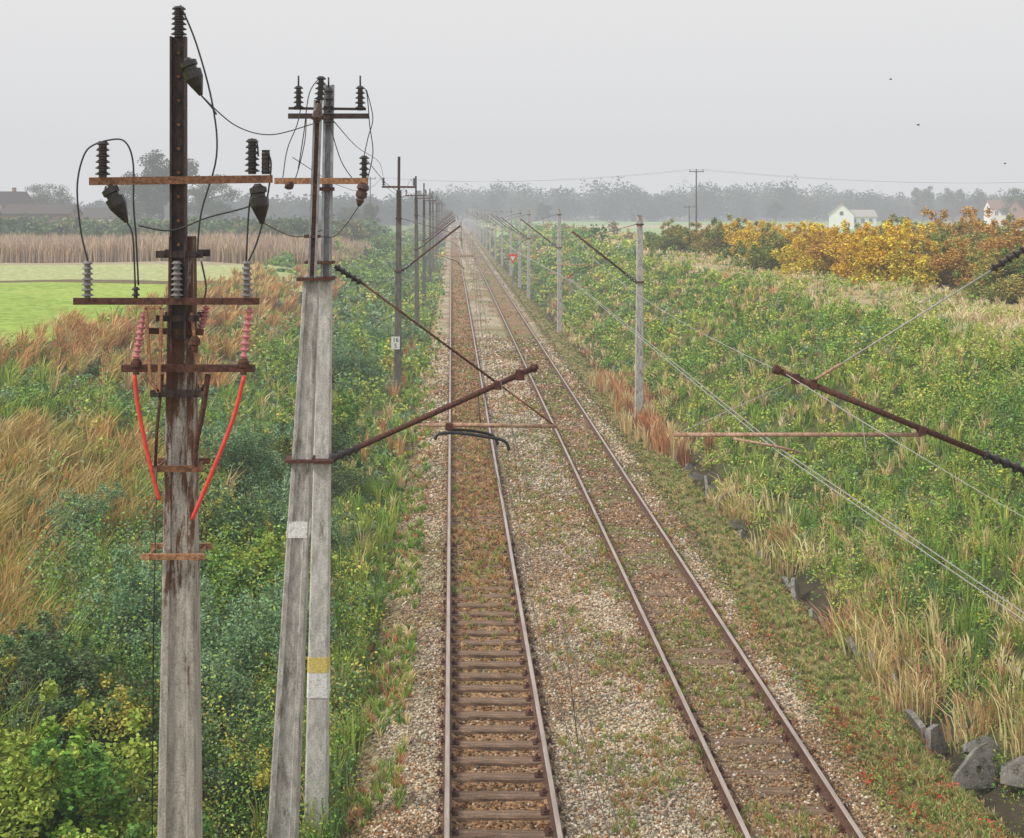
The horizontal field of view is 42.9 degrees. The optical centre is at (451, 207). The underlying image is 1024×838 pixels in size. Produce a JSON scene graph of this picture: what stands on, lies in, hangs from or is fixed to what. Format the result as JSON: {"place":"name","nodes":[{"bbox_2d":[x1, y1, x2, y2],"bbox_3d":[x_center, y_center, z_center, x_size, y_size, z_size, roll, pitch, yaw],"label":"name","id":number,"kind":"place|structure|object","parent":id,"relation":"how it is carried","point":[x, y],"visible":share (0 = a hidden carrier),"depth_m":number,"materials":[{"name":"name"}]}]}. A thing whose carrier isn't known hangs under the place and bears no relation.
{"place":"outdoors","nodes":[
{"label":"outdoors","id":0,"kind":"place"},
{"bbox_2d":[0,213,1023,837],"bbox_3d":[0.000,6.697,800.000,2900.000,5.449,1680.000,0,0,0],"label":"ground","id":1,"kind":"structure","parent":0,"point":[32,295],"depth_m":43.40,"materials":[{"name":"green plant"}]},
{"bbox_2d":[0,188,34,209],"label":"house","id":2,"kind":"structure","parent":1,"relation":"on","point":[13,196],"depth_m":289.15,"materials":[{"name":"grey brick"}]},
{"bbox_2d":[0,204,82,222],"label":"barn","id":3,"kind":"structure","parent":1,"relation":"on","point":[49,210],"depth_m":282.72,"materials":[{"name":"grey brick"}]},
{"bbox_2d":[25,183,75,203],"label":"tree","id":4,"kind":"object","parent":1,"relation":"on","point":[39,198],"visible":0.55,"depth_m":379.37,"materials":[{"name":"grey plant"}]},
{"bbox_2d":[0,609,126,748],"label":"bush","id":5,"kind":"object","parent":1,"relation":"on","point":[39,646],"visible":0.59,"depth_m":20.22,"materials":[{"name":"green plant"}]},
{"bbox_2d":[24,478,127,562],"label":"bush","id":6,"kind":"object","parent":1,"relation":"on","point":[98,510],"visible":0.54,"depth_m":29.07,"materials":[{"name":"green plant"}]},
{"bbox_2d":[0,678,158,837],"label":"bush","id":7,"kind":"object","parent":1,"relation":"on","point":[34,771],"visible":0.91,"depth_m":16.50,"materials":[{"name":"green plant"}]},
{"bbox_2d":[81,208,119,221],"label":"house","id":8,"kind":"structure","parent":1,"relation":"on","point":[99,214],"depth_m":327.15,"materials":[{"name":"white paint"}]},
{"bbox_2d":[7,633,202,768],"bbox_3d":[-5.387,7.647,19.906,3.161,1.755,3.009,0,0,42],"label":"bush","id":9,"kind":"object","parent":1,"relation":"on","point":[131,699],"visible":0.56,"depth_m":19.49,"materials":[{"name":"green plant"}]},
{"bbox_2d":[4,775,218,837],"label":"bush","id":10,"kind":"object","parent":1,"relation":"on","point":[134,830],"visible":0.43,"depth_m":16.19,"materials":[{"name":"green plant"}]},
{"bbox_2d":[117,170,158,222],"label":"tree","id":11,"kind":"object","parent":1,"relation":"on","point":[123,188],"visible":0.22,"depth_m":345.00,"materials":[{"name":"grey plant"}]},
{"bbox_2d":[74,530,225,660],"bbox_3d":[-5.507,7.328,24.022,2.894,2.350,2.770,0,0,-14],"label":"bush","id":12,"kind":"object","parent":1,"relation":"on","point":[119,603],"visible":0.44,"depth_m":23.61,"materials":[{"name":"green plant"}]},
{"bbox_2d":[127,149,198,219],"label":"tree","id":13,"kind":"object","parent":1,"relation":"on","point":[157,198],"visible":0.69,"depth_m":327.88,"materials":[{"name":"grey plant"}]},
{"bbox_2d":[73,5,272,837],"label":"cable pole","id":14,"kind":"object","parent":1,"relation":"on","point":[182,555],"visible":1,"depth_m":12.83,"materials":[{"name":"concrete"}]},
{"bbox_2d":[200,95,312,134],"bbox_3d":[-2.220,-0.982,14.632,0.247,0.254,3.846,0,0,10],"label":"span wire","id":15,"kind":"object","parent":14,"relation":"attached to","point":[254,132],"visible":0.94,"depth_m":14.96,"materials":[{"name":"black metal"}]},
{"bbox_2d":[0,229,372,268],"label":"maize crop","id":16,"kind":"object","parent":1,"relation":"on","point":[54,248],"visible":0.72,"depth_m":136.68,"materials":[{"name":"beige plant"}]},
{"bbox_2d":[0,211,390,242],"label":"orchard","id":17,"kind":"object","parent":1,"relation":"on","point":[362,229],"visible":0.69,"depth_m":212.86,"materials":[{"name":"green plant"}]},
{"bbox_2d":[125,582,282,748],"bbox_3d":[-3.829,7.717,21.905,2.771,2.350,2.894,0,0,-41],"label":"bush","id":18,"kind":"object","parent":1,"relation":"on","point":[231,667],"visible":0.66,"depth_m":21.67,"materials":[{"name":"green plant"}]},
{"bbox_2d":[187,174,242,221],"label":"tree","id":19,"kind":"object","parent":1,"relation":"on","point":[209,209],"visible":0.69,"depth_m":350.11,"materials":[{"name":"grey plant"}]},
{"bbox_2d":[149,486,283,577],"bbox_3d":[-5.415,7.396,29.889,3.312,1.954,3.153,0,0,43],"label":"bush","id":20,"kind":"object","parent":1,"relation":"on","point":[208,516],"visible":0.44,"depth_m":29.61,"materials":[{"name":"green plant"}]},
{"bbox_2d":[134,714,305,837],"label":"bush","id":21,"kind":"object","parent":1,"relation":"on","point":[263,777],"visible":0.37,"depth_m":18.46,"materials":[{"name":"green plant"}]},
{"bbox_2d":[0,239,442,837],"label":"tall grass","id":22,"kind":"structure","parent":1,"relation":"on","point":[30,437],"depth_m":35.30,"materials":[{"name":"plant"}]},
{"bbox_2d":[0,228,447,837],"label":"bank weeds","id":23,"kind":"object","parent":1,"relation":"on","point":[354,334],"visible":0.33,"depth_m":33.76,"materials":[{"name":"green plant"}]},
{"bbox_2d":[199,415,293,492],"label":"bush","id":24,"kind":"object","parent":1,"relation":"on","point":[252,446],"visible":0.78,"depth_m":36.56,"materials":[{"name":"green plant"}]},
{"bbox_2d":[204,522,309,627],"bbox_3d":[-4.020,7.747,27.900,2.627,1.994,3.154,0,0,-9],"label":"bush","id":25,"kind":"object","parent":1,"relation":"on","point":[267,545],"visible":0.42,"depth_m":27.34,"materials":[{"name":"green plant"}]},
{"bbox_2d":[225,559,349,666],"bbox_3d":[-3.068,7.941,25.060,2.412,1.958,2.309,0,0,16],"label":"bush","id":26,"kind":"object","parent":1,"relation":"on","point":[279,605],"visible":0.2,"depth_m":24.79,"materials":[{"name":"green plant"}]},
{"bbox_2d":[235,467,351,560],"bbox_3d":[-3.777,7.613,32.077,2.894,2.474,2.770,0,0,19],"label":"bush","id":27,"kind":"object","parent":1,"relation":"on","point":[335,534],"visible":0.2,"depth_m":31.79,"materials":[{"name":"green plant"}]},
{"bbox_2d":[267,76,325,837],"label":"concrete pole","id":28,"kind":"object","parent":1,"relation":"on","point":[284,805],"visible":1,"depth_m":16.48,"materials":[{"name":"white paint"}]},
{"bbox_2d":[254,415,376,497],"bbox_3d":[-4.199,7.379,38.922,3.763,2.351,3.583,0,0,-17],"label":"bush","id":29,"kind":"object","parent":1,"relation":"on","point":[285,445],"visible":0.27,"depth_m":38.72,"materials":[{"name":"green plant"}]},
{"bbox_2d":[271,388,373,444],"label":"bush","id":30,"kind":"object","parent":1,"relation":"on","point":[340,413],"visible":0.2,"depth_m":45.82,"materials":[{"name":"green plant"}]},
{"bbox_2d":[274,76,372,837],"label":"concrete pole","id":31,"kind":"object","parent":1,"relation":"on","point":[317,728],"visible":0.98,"depth_m":17.97,"materials":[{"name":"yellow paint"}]},
{"bbox_2d":[328,264,556,462],"bbox_3d":[-0.122,2.159,17.999,3.169,2.754,0.142,0,0,0],"label":"cantilever","id":32,"kind":"object","parent":31,"relation":"attached to","point":[519,374],"visible":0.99,"depth_m":17.97,"materials":[{"name":"brown metal"}]},
{"bbox_2d":[453,212,621,837],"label":"overhead line","id":33,"kind":"object","parent":32,"relation":"hanging from","point":[473,273],"visible":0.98,"depth_m":10.33,"materials":[{"name":"metal"}]},
{"bbox_2d":[335,206,362,219],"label":"tree","id":34,"kind":"object","parent":1,"relation":"on","point":[349,215],"visible":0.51,"depth_m":339.15,"materials":[{"name":"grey plant"}]},
{"bbox_2d":[332,331,379,382],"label":"bush","id":35,"kind":"object","parent":1,"relation":"on","point":[339,359],"visible":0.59,"depth_m":61.48,"materials":[{"name":"green plant"}]},
{"bbox_2d":[361,203,380,225],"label":"tree","id":36,"kind":"object","parent":1,"relation":"on","point":[366,210],"visible":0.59,"depth_m":329.17,"materials":[{"name":"grey plant"}]},
{"bbox_2d":[359,318,412,352],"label":"bush","id":37,"kind":"object","parent":1,"relation":"on","point":[378,332],"visible":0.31,"depth_m":75.64,"materials":[{"name":"green plant"}]},
{"bbox_2d":[382,157,473,396],"bbox_3d":[-1.067,3.281,57.908,4.100,11.100,0.467,0,0,0],"label":"catenary mast","id":38,"kind":"object","parent":1,"relation":"on","point":[397,352],"visible":0.96,"depth_m":57.85,"materials":[{"name":"grey concrete"}]},
{"bbox_2d":[391,337,399,348],"bbox_3d":[-2.480,6.000,57.757,0.380,0.560,0.027,0,0,0],"label":"kilometre sign","id":39,"kind":"object","parent":38,"relation":"attached to","point":[395,342],"visible":1,"depth_m":57.75,"materials":[{"name":"white metal"}]},
{"bbox_2d":[405,176,463,331],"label":"catenary mast","id":40,"kind":"object","parent":1,"relation":"on","point":[416,286],"visible":0.98,"depth_m":90.85,"materials":[{"name":"brown metal"}]},
{"bbox_2d":[418,183,460,301],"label":"catenary mast","id":41,"kind":"object","parent":1,"relation":"on","point":[423,265],"visible":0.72,"depth_m":115.88,"materials":[{"name":"brown metal"}]},
{"bbox_2d":[425,189,453,281],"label":"catenary mast","id":42,"kind":"object","parent":1,"relation":"on","point":[430,262],"visible":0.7,"depth_m":147.86,"materials":[{"name":"brown metal"}]},
{"bbox_2d":[427,191,452,271],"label":"catenary mast","id":43,"kind":"object","parent":1,"relation":"on","point":[433,211],"visible":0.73,"depth_m":178.90,"materials":[{"name":"brown metal"}]},
{"bbox_2d":[426,208,456,230],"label":"tree","id":44,"kind":"object","parent":1,"relation":"on","point":[447,211],"visible":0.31,"depth_m":419.17,"materials":[{"name":"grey plant"}]},
{"bbox_2d":[434,194,450,260],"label":"catenary mast","id":45,"kind":"object","parent":1,"relation":"on","point":[436,202],"visible":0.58,"depth_m":209.88,"materials":[{"name":"brown metal"}]},
{"bbox_2d":[434,203,452,251],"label":"catenary mast","id":46,"kind":"object","parent":1,"relation":"on","point":[438,222],"visible":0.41,"depth_m":240.88,"materials":[{"name":"metal"}]},
{"bbox_2d":[467,210,480,241],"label":"catenary mast","id":47,"kind":"object","parent":1,"relation":"on","point":[480,223],"visible":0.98,"depth_m":341.88,"materials":[{"name":"grey concrete"}]},
{"bbox_2d":[467,212,1023,620],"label":"overhead line","id":48,"kind":"object","parent":47,"relation":"hanging from","point":[774,443],"visible":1,"depth_m":16.75,"materials":[{"name":"metal"}]},
{"bbox_2d":[475,208,490,252],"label":"catenary mast","id":49,"kind":"object","parent":1,"relation":"on","point":[489,229],"visible":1,"depth_m":254.89,"materials":[{"name":"grey concrete"}]},
{"bbox_2d":[485,209,502,265],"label":"catenary mast","id":50,"kind":"object","parent":1,"relation":"on","point":[501,236],"visible":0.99,"depth_m":196.89,"materials":[{"name":"grey concrete"}]},
{"bbox_2d":[332,218,658,269],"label":"lineside scrub","id":51,"kind":"object","parent":1,"relation":"on","point":[583,230],"visible":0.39,"depth_m":222.92,"materials":[{"name":"green plant"}]},
{"bbox_2d":[488,208,511,275],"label":"catenary mast","id":52,"kind":"object","parent":1,"relation":"on","point":[510,229],"visible":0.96,"depth_m":167.91,"materials":[{"name":"grey concrete"}]},
{"bbox_2d":[494,210,521,287],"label":"catenary mast","id":53,"kind":"object","parent":1,"relation":"on","point":[519,275],"visible":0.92,"depth_m":145.89,"materials":[{"name":"grey concrete"}]},
{"bbox_2d":[499,210,530,298],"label":"catenary mast","id":54,"kind":"object","parent":1,"relation":"on","point":[528,264],"visible":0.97,"depth_m":127.91,"materials":[{"name":"grey concrete"}]},
{"bbox_2d":[38,175,1023,224],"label":"distant woods","id":55,"kind":"object","parent":1,"relation":"on","point":[626,204],"visible":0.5,"depth_m":652.73,"materials":[{"name":"grey plant"}]},
{"bbox_2d":[518,209,561,332],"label":"catenary mast","id":56,"kind":"object","parent":1,"relation":"on","point":[559,293],"visible":0.97,"depth_m":91.87,"materials":[{"name":"grey concrete"}]},
{"bbox_2d":[534,202,553,223],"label":"tree","id":57,"kind":"object","parent":1,"relation":"on","point":[544,211],"visible":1,"depth_m":519.91,"materials":[{"name":"grey plant"}]},
{"bbox_2d":[557,214,644,421],"bbox_3d":[6.081,4.640,52.975,3.530,8.750,0.340,0,0,0],"label":"catenary mast","id":58,"kind":"object","parent":1,"relation":"on","point":[639,367],"visible":0.99,"depth_m":52.85,"materials":[{"name":"concrete"}]},
{"bbox_2d":[343,218,927,837],"bbox_3d":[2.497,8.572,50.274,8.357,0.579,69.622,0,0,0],"label":"ballast stones","id":59,"kind":"object","parent":1,"relation":"on","point":[431,725],"visible":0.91,"depth_m":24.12,"materials":[{"name":"grey gravel"}]},
{"bbox_2d":[413,231,566,837],"bbox_3d":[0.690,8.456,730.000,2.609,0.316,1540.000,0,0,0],"label":"railway track","id":60,"kind":"structure","parent":59,"relation":"on","point":[548,791],"depth_m":22.27,"materials":[{"name":"brown metal"}]},
{"bbox_2d":[321,245,853,837],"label":"track weeds","id":61,"kind":"object","parent":59,"relation":"on","point":[399,685],"visible":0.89,"depth_m":25.75,"materials":[{"name":"green plant"}]},
{"bbox_2d":[458,223,873,837],"bbox_3d":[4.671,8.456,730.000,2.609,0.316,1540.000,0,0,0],"label":"railway track","id":62,"kind":"structure","parent":59,"relation":"on","point":[824,787],"depth_m":23.34,"materials":[{"name":"brown metal"}]},
{"bbox_2d":[643,218,711,254],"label":"bush","id":63,"kind":"object","parent":1,"relation":"on","point":[678,232],"visible":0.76,"depth_m":116.98,"materials":[{"name":"green plant"}]},
{"bbox_2d":[357,335,1021,837],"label":"red autumn plants","id":64,"kind":"object","parent":1,"relation":"on","point":[651,431],"visible":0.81,"depth_m":46.35,"materials":[{"name":"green plant"}]},
{"bbox_2d":[689,169,703,230],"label":"utility pole","id":65,"kind":"object","parent":1,"relation":"on","point":[696,171],"visible":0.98,"depth_m":229.86,"materials":[{"name":"brown wood"}]},
{"bbox_2d":[688,221,736,254],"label":"bush","id":66,"kind":"object","parent":1,"relation":"on","point":[700,233],"visible":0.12,"depth_m":118.82,"materials":[{"name":"green plant"}]},
{"bbox_2d":[683,215,775,258],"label":"bush","id":67,"kind":"object","parent":1,"relation":"on","point":[719,245],"visible":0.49,"depth_m":107.66,"materials":[{"name":"green plant"}]},
{"bbox_2d":[727,519,745,530],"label":"ditch slab","id":68,"kind":"structure","parent":1,"relation":"on","point":[734,525],"depth_m":37.40,"materials":[{"name":"concrete"}]},
{"bbox_2d":[722,219,782,259],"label":"bush","id":69,"kind":"object","parent":1,"relation":"on","point":[748,236],"visible":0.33,"depth_m":100.00,"materials":[{"name":"yellow plant"}]},
{"bbox_2d":[485,228,1023,833],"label":"slope weeds","id":70,"kind":"object","parent":1,"relation":"on","point":[617,256],"visible":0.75,"depth_m":43.71,"materials":[{"name":"green plant"}]},
{"bbox_2d":[489,260,1019,837],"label":"verge grass","id":71,"kind":"structure","parent":1,"relation":"on","point":[911,750],"depth_m":24.57,"materials":[{"name":"green plant"}]},
{"bbox_2d":[499,229,1023,748],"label":"dry grass","id":72,"kind":"structure","parent":1,"relation":"on","point":[1009,625],"depth_m":39.11,"materials":[{"name":"green plant"}]},
{"bbox_2d":[734,221,809,272],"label":"bush","id":73,"kind":"object","parent":1,"relation":"on","point":[764,257],"visible":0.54,"depth_m":86.84,"materials":[{"name":"green plant"}]},
{"bbox_2d":[766,201,785,223],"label":"tree","id":74,"kind":"object","parent":1,"relation":"on","point":[774,212],"visible":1,"depth_m":559.49,"materials":[{"name":"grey plant"}]},
{"bbox_2d":[543,299,1023,759],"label":"reeds","id":75,"kind":"object","parent":1,"relation":"on","point":[915,699],"visible":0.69,"depth_m":26.02,"materials":[{"name":"beige plant"}]},
{"bbox_2d":[770,221,798,237],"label":"bush","id":76,"kind":"object","parent":1,"relation":"on","point":[779,230],"visible":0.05,"depth_m":116.85,"materials":[{"name":"yellow plant"}]},
{"bbox_2d":[790,577,799,600],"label":"ditch slab","id":77,"kind":"structure","parent":1,"relation":"on","point":[794,587],"depth_m":30.80,"materials":[{"name":"concrete"}]},
{"bbox_2d":[790,196,818,219],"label":"tree","id":78,"kind":"object","parent":1,"relation":"on","point":[806,212],"visible":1,"depth_m":618.34,"materials":[{"name":"grey plant"}]},
{"bbox_2d":[771,220,840,278],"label":"bush","id":79,"kind":"object","parent":1,"relation":"on","point":[805,261],"visible":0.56,"depth_m":79.32,"materials":[{"name":"yellow plant"}]},
{"bbox_2d":[828,201,854,228],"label":"house","id":80,"kind":"structure","parent":1,"relation":"on","point":[840,213],"depth_m":416.47,"materials":[{"name":"white paint"}]},
{"bbox_2d":[794,228,902,277],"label":"bush","id":81,"kind":"object","parent":1,"relation":"on","point":[816,252],"visible":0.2,"depth_m":76.11,"materials":[{"name":"orange plant"}]},
{"bbox_2d":[847,636,863,660],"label":"ditch slab","id":82,"kind":"structure","parent":1,"relation":"on","point":[852,645],"depth_m":26.56,"materials":[{"name":"concrete"}]},
{"bbox_2d":[850,207,877,228],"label":"house","id":83,"kind":"structure","parent":1,"relation":"on","point":[861,217],"depth_m":424.50,"materials":[{"name":"white paint"}]},
{"bbox_2d":[820,218,942,291],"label":"bush","id":84,"kind":"object","parent":1,"relation":"on","point":[880,254],"visible":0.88,"depth_m":66.57,"materials":[{"name":"yellow plant"}]},
{"bbox_2d":[876,212,948,234],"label":"bush","id":85,"kind":"object","parent":1,"relation":"on","point":[882,231],"visible":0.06,"depth_m":107.85,"materials":[{"name":"orange plant"}]},
{"bbox_2d":[872,221,954,257],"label":"bush","id":86,"kind":"object","parent":1,"relation":"on","point":[921,229],"visible":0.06,"depth_m":85.81,"materials":[{"name":"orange plant"}]},
{"bbox_2d":[904,708,925,738],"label":"ditch slab","id":87,"kind":"structure","parent":1,"relation":"on","point":[914,719],"depth_m":22.82,"materials":[{"name":"concrete"}]},
{"bbox_2d":[909,186,934,222],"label":"tree","id":88,"kind":"object","parent":1,"relation":"on","point":[918,195],"visible":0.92,"depth_m":599.68,"materials":[{"name":"grey plant"}]},
{"bbox_2d":[886,227,979,291],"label":"bush","id":89,"kind":"object","parent":1,"relation":"on","point":[933,236],"visible":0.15,"depth_m":69.42,"materials":[{"name":"orange plant"}]},
{"bbox_2d":[926,724,948,756],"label":"ditch slab","id":90,"kind":"structure","parent":1,"relation":"on","point":[935,739],"depth_m":21.98,"materials":[{"name":"concrete"}]},
{"bbox_2d":[886,206,1009,250],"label":"bush","id":91,"kind":"object","parent":1,"relation":"on","point":[960,227],"visible":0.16,"depth_m":93.20,"materials":[{"name":"orange plant"}]},
{"bbox_2d":[941,188,966,221],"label":"tree","id":92,"kind":"object","parent":1,"relation":"on","point":[950,197],"visible":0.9,"depth_m":588.76,"materials":[{"name":"grey plant"}]},
{"bbox_2d":[911,236,1016,294],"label":"bush","id":93,"kind":"object","parent":1,"relation":"on","point":[958,262],"visible":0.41,"depth_m":65.99,"materials":[{"name":"orange plant"}]},
{"bbox_2d":[951,743,995,788],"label":"ditch slab","id":94,"kind":"structure","parent":1,"relation":"on","point":[966,775],"depth_m":20.78,"materials":[{"name":"concrete"}]},
{"bbox_2d":[967,192,993,220],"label":"tree","id":95,"kind":"object","parent":1,"relation":"on","point":[981,197],"visible":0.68,"depth_m":559.85,"materials":[{"name":"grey plant"}]},
{"bbox_2d":[962,735,1000,757],"bbox_3d":[8.872,8.963,21.615,0.800,0.349,0.100,14,-42,-6],"label":"ditch slab","id":96,"kind":"object","parent":1,"relation":"on","point":[969,746],"depth_m":21.58,"materials":[{"name":"concrete"}]},
{"bbox_2d":[942,213,1023,254],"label":"bush","id":97,"kind":"object","parent":1,"relation":"on","point":[983,235],"visible":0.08,"depth_m":83.12,"materials":[{"name":"orange plant"}]},
{"bbox_2d":[951,243,1023,303],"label":"bush","id":98,"kind":"object","parent":1,"relation":"on","point":[1007,281],"visible":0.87,"depth_m":59.55,"materials":[{"name":"yellow plant"}]},
{"bbox_2d":[968,216,1023,266],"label":"bush","id":99,"kind":"object","parent":1,"relation":"on","point":[1017,237],"visible":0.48,"depth_m":74.69,"materials":[{"name":"orange plant"}]},
{"bbox_2d":[996,187,1023,220],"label":"tree","id":100,"kind":"object","parent":1,"relation":"on","point":[1014,198],"visible":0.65,"depth_m":419.73,"materials":[{"name":"grey plant"}]},
{"bbox_2d":[1000,756,1023,788],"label":"ditch slab","id":101,"kind":"object","parent":1,"relation":"on","point":[1012,773],"depth_m":20.39,"materials":[{"name":"concrete"}]},
{"bbox_2d":[1005,200,1023,228],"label":"house","id":102,"kind":"structure","parent":1,"relation":"on","point":[1015,209],"depth_m":417.74,"materials":[{"name":"paint"}]},
{"bbox_2d":[0,0,1023,212],"label":"sky","id":103,"kind":"structure","parent":0,"point":[483,92],"materials":[{"name":"grey"}]},
{"bbox_2d":[982,198,1010,226],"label":"house","id":104,"kind":"structure","parent":0,"point":[995,205],"depth_m":467.59,"materials":[{"name":"white paint"}]},
{"bbox_3d":[8.385,4.850,18.000,0.380,9.300,0.320,0,0,0],"label":"concrete pole","id":105,"kind":"object","parent":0,"visible":0},
{"bbox_2d":[673,247,1023,475],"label":"cantilever","id":106,"kind":"object","parent":105,"relation":"attached to","point":[1005,463],"visible":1,"depth_m":17.97,"materials":[{"name":"rusty steel"},{"name":"black porcelain"}]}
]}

